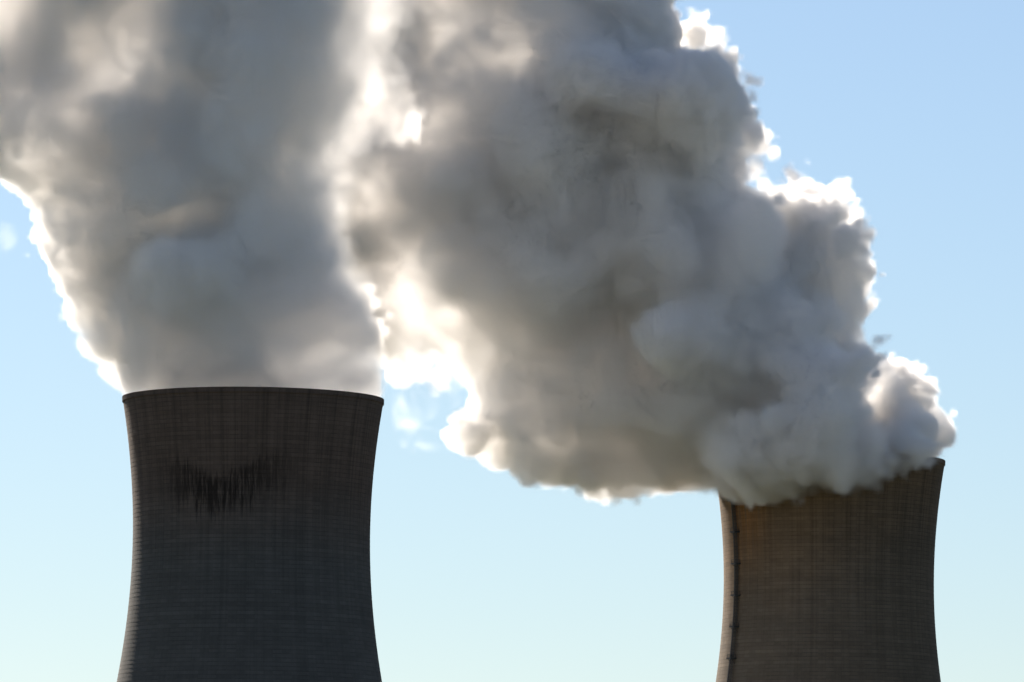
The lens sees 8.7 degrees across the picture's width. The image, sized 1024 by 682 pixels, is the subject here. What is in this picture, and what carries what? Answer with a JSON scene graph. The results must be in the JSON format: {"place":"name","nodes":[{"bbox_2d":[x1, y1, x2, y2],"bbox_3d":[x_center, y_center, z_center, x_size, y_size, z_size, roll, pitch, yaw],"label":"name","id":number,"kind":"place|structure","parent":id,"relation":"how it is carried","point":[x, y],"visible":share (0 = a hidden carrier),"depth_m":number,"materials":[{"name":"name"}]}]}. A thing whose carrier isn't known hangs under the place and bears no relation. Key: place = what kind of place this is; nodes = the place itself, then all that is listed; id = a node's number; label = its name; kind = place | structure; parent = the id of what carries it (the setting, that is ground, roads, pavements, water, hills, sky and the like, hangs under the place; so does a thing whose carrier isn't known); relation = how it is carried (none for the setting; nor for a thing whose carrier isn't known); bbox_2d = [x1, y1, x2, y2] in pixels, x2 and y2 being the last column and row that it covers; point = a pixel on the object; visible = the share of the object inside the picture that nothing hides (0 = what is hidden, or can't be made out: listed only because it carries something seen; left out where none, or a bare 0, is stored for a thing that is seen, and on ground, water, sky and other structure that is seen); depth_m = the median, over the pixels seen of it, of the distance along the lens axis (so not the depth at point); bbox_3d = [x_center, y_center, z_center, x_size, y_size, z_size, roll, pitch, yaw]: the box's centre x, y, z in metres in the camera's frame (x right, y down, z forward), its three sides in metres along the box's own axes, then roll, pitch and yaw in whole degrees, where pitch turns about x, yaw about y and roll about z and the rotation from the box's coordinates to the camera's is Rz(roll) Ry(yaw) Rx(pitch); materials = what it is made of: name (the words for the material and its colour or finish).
{"place":"outdoors","nodes":[
{"label":"outdoors","id":0,"kind":"place"},
{"bbox_2d":[0,0,1023,681],"label":"sky","id":1,"kind":"structure","parent":0,"point":[580,258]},
{"label":"ground","id":2,"kind":"structure","parent":0,"visible":0},
{"bbox_2d":[117,387,383,681],"bbox_3d":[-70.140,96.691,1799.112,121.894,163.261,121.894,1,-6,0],"label":"cooling tower","id":3,"kind":"structure","parent":2,"relation":"on","point":[251,534],"depth_m":1775.08,"materials":[{"name":"concrete"}]},
{"bbox_2d":[713,451,944,681],"bbox_3d":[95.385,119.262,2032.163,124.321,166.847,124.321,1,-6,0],"label":"cooling tower","id":4,"kind":"structure","parent":2,"relation":"on","point":[828,558],"depth_m":2008.81,"materials":[{"name":"grey concrete"}]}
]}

